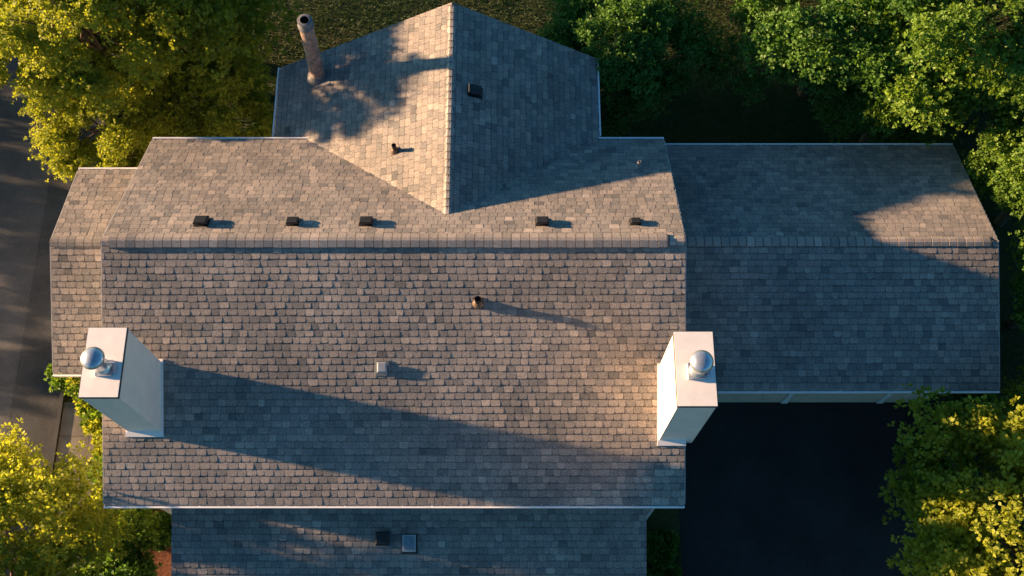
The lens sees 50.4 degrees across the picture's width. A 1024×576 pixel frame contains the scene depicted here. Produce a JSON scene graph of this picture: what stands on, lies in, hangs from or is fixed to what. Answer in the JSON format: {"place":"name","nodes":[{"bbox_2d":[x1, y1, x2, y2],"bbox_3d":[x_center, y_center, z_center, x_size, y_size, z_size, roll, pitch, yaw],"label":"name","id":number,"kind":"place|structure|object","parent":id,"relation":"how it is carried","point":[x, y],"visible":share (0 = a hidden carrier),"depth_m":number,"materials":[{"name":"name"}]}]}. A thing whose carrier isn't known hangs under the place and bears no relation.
{"place":"outdoors","nodes":[
{"label":"outdoors","id":0,"kind":"place"},
{"bbox_2d":[0,53,57,442],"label":"road","id":1,"kind":"structure","parent":0,"point":[23,189],"depth_m":37.05,"materials":[{"name":"grey asphalt"}]},
{"bbox_2d":[44,402,103,573],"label":"path","id":2,"kind":"structure","parent":0,"point":[71,431],"depth_m":34.32,"materials":[{"name":"concrete"}]},
{"bbox_2d":[54,0,1023,575],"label":"ground","id":3,"kind":"structure","parent":0,"point":[666,518],"depth_m":38.60,"materials":[{"name":"green plant"}]},
{"bbox_2d":[0,1,99,70],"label":"tree","id":4,"kind":"object","parent":3,"relation":"on","point":[93,66],"visible":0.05,"depth_m":33.68,"materials":[{"name":"green plant"}]},
{"bbox_2d":[0,7,117,575],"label":"road shoulder","id":5,"kind":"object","parent":3,"relation":"on","point":[35,403],"depth_m":35.33},
{"bbox_2d":[43,363,84,403],"bbox_3d":[-13.591,2.576,34.511,2.189,1.411,2.261,25,71,9],"label":"shrub","id":6,"kind":"object","parent":3,"relation":"on","point":[57,383],"visible":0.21,"depth_m":34.11,"materials":[{"name":"green plant"}]},
{"bbox_2d":[0,418,146,575],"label":"tree","id":7,"kind":"object","parent":3,"relation":"on","point":[22,482],"visible":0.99,"depth_m":28.93,"materials":[{"name":"green plant"}]},
{"bbox_2d":[39,115,107,542],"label":"kerb","id":8,"kind":"structure","parent":3,"relation":"on","point":[57,427],"depth_m":34.38,"materials":[{"name":"concrete"}]},
{"bbox_2d":[64,373,92,415],"bbox_3d":[-12.838,3.129,34.297,2.720,1.417,2.114,0,69,0],"label":"shrub","id":9,"kind":"object","parent":3,"relation":"on","point":[77,408],"visible":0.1,"depth_m":33.98,"materials":[{"name":"green plant"}]},
{"bbox_2d":[76,401,101,430],"bbox_3d":[-12.364,3.835,33.931,2.312,1.597,2.200,-22,71,-8],"label":"shrub","id":10,"kind":"object","parent":3,"relation":"on","point":[94,414],"visible":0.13,"depth_m":33.65,"materials":[{"name":"green plant"}]},
{"bbox_2d":[11,58,171,182],"bbox_3d":[-13.253,-5.521,35.737,5.543,4.879,5.802,21,71,8],"label":"tree","id":11,"kind":"object","parent":3,"relation":"on","point":[70,152],"visible":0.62,"depth_m":34.14,"materials":[{"name":"green plant"}]},
{"bbox_2d":[81,413,102,456],"bbox_3d":[-12.105,4.571,33.628,2.439,1.638,2.194,0,69,0],"label":"shrub","id":12,"kind":"object","parent":3,"relation":"on","point":[93,428],"visible":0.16,"depth_m":33.41,"materials":[{"name":"green plant"}]},
{"bbox_2d":[67,552,116,575],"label":"shrub","id":13,"kind":"object","parent":3,"relation":"on","point":[104,569],"visible":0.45,"depth_m":32.09,"materials":[{"name":"green plant"}]},
{"bbox_2d":[87,452,102,487],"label":"shrub","id":14,"kind":"object","parent":3,"relation":"on","point":[94,480],"visible":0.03,"depth_m":32.97,"materials":[{"name":"green plant"}]},
{"bbox_2d":[0,0,199,122],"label":"tree","id":15,"kind":"object","parent":3,"relation":"on","point":[20,20],"visible":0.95,"depth_m":31.33,"materials":[{"name":"green plant"}]},
{"bbox_2d":[87,478,139,521],"bbox_3d":[-11.874,6.300,32.974,1.914,1.627,2.529,32,72,12],"label":"shrub","id":16,"kind":"object","parent":3,"relation":"on","point":[98,492],"visible":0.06,"depth_m":32.60,"materials":[{"name":"green plant"}]},
{"bbox_2d":[119,544,171,575],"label":"flower bed","id":17,"kind":"object","parent":3,"relation":"on","point":[163,558],"visible":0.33,"depth_m":33.01,"materials":[{"name":"brown soil"}]},
{"bbox_2d":[89,542,162,575],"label":"shrub","id":18,"kind":"object","parent":17,"relation":"on","point":[135,561],"visible":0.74,"depth_m":32.19,"materials":[{"name":"green plant"}]},
{"bbox_2d":[105,508,164,560],"bbox_3d":[-11.578,7.355,32.658,2.266,1.464,1.776,0,69,0],"label":"shrub","id":19,"kind":"object","parent":17,"relation":"in","point":[145,535],"visible":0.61,"depth_m":32.37,"materials":[{"name":"green plant"}]},
{"bbox_2d":[156,511,171,552],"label":"shrub","id":20,"kind":"object","parent":17,"relation":"on","point":[165,540],"visible":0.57,"depth_m":32.80,"materials":[{"name":"green plant"}]},
{"bbox_2d":[0,0,300,115],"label":"tree","id":21,"kind":"object","parent":3,"relation":"on","point":[225,22],"visible":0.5,"depth_m":33.63,"materials":[{"name":"green plant"}]},
{"bbox_2d":[125,24,275,144],"bbox_3d":[-10.234,-6.009,35.945,5.175,4.825,5.367,-21,71,-8],"label":"tree","id":22,"kind":"object","parent":3,"relation":"on","point":[169,112],"visible":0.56,"depth_m":34.60,"materials":[{"name":"green plant"}]},
{"bbox_2d":[50,3,999,575],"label":"house","id":23,"kind":"structure","parent":3,"relation":"on","point":[450,289],"depth_m":29.31,"materials":[{"name":"tile"}]},
{"bbox_2d":[717,389,791,401],"bbox_3d":[6.990,3.196,33.619,3.180,2.482,0.065,0,69,0],"label":"garage door","id":24,"kind":"structure","parent":23,"relation":"in","point":[721,397],"depth_m":34.17,"materials":[{"name":"paint"}]},
{"bbox_2d":[789,389,888,401],"bbox_3d":[10.225,3.196,33.619,2.810,2.482,0.065,0,69,0],"label":"garage door","id":25,"kind":"structure","parent":23,"relation":"in","point":[796,397],"depth_m":34.23,"materials":[{"name":"paint"}]},
{"bbox_2d":[884,389,923,401],"bbox_3d":[12.385,3.196,33.619,1.030,2.482,0.065,0,69,0],"label":"garage door","id":26,"kind":"structure","parent":23,"relation":"in","point":[893,397],"depth_m":34.17,"materials":[{"name":"paint"}]},
{"bbox_2d":[534,0,737,136],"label":"tree","id":27,"kind":"object","parent":3,"relation":"on","point":[634,72],"visible":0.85,"depth_m":33.56,"materials":[{"name":"green plant"}]},
{"bbox_2d":[646,527,680,571],"bbox_3d":[4.460,7.873,32.773,1.296,0.878,1.375,0,69,0],"label":"shrub","id":28,"kind":"object","parent":3,"relation":"on","point":[662,546],"visible":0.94,"depth_m":32.55,"materials":[{"name":"green plant"}]},
{"bbox_2d":[647,562,682,575],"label":"shrub","id":29,"kind":"object","parent":3,"relation":"on","point":[675,571],"visible":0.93,"depth_m":32.49,"materials":[{"name":"green plant"}]},
{"bbox_2d":[711,0,954,137],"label":"tree","id":30,"kind":"object","parent":3,"relation":"on","point":[836,49],"visible":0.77,"depth_m":32.49,"materials":[{"name":"green plant"}]},
{"bbox_2d":[810,38,972,143],"bbox_3d":[12.122,-6.124,35.639,5.194,5.527,4.780,0,69,0],"label":"tree","id":31,"kind":"object","parent":3,"relation":"on","point":[847,110],"visible":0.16,"depth_m":34.39,"materials":[{"name":"green plant"}]},
{"bbox_2d":[860,0,1023,147],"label":"tree","id":32,"kind":"object","parent":3,"relation":"on","point":[979,73],"visible":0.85,"depth_m":31.34,"materials":[{"name":"green plant"}]},
{"bbox_2d":[921,445,978,488],"bbox_3d":[13.517,5.398,33.516,1.733,1.256,1.668,0,69,0],"label":"tree","id":33,"kind":"object","parent":3,"relation":"on","point":[946,464],"visible":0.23,"depth_m":33.33,"materials":[{"name":"green plant"}]},
{"bbox_2d":[878,383,1023,575],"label":"tree","id":34,"kind":"object","parent":3,"relation":"on","point":[957,547],"visible":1,"depth_m":28.57,"materials":[{"name":"green plant"}]},
{"bbox_2d":[944,389,1002,420],"bbox_3d":[14.469,3.699,34.112,2.138,1.355,2.194,0,69,0],"label":"shrub","id":35,"kind":"object","parent":3,"relation":"on","point":[961,397],"visible":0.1,"depth_m":33.85,"materials":[{"name":"green plant"}]},
{"bbox_2d":[958,71,1023,226],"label":"tree","id":36,"kind":"object","parent":3,"relation":"on","point":[1003,178],"visible":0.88,"depth_m":31.85,"materials":[{"name":"green plant"}]},
{"bbox_2d":[983,357,1023,504],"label":"tree","id":37,"kind":"object","parent":3,"relation":"on","point":[1019,388],"visible":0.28,"depth_m":30.43,"materials":[{"name":"green plant"}]},
{"bbox_2d":[1004,199,1023,331],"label":"tree","id":38,"kind":"object","parent":3,"relation":"on","point":[1016,320],"visible":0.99,"depth_m":31.11,"materials":[{"name":"green plant"}]},
{"bbox_2d":[679,401,971,575],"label":"driveway","id":39,"kind":"structure","parent":0,"point":[780,489],"depth_m":33.76,"materials":[{"name":"black asphalt"}]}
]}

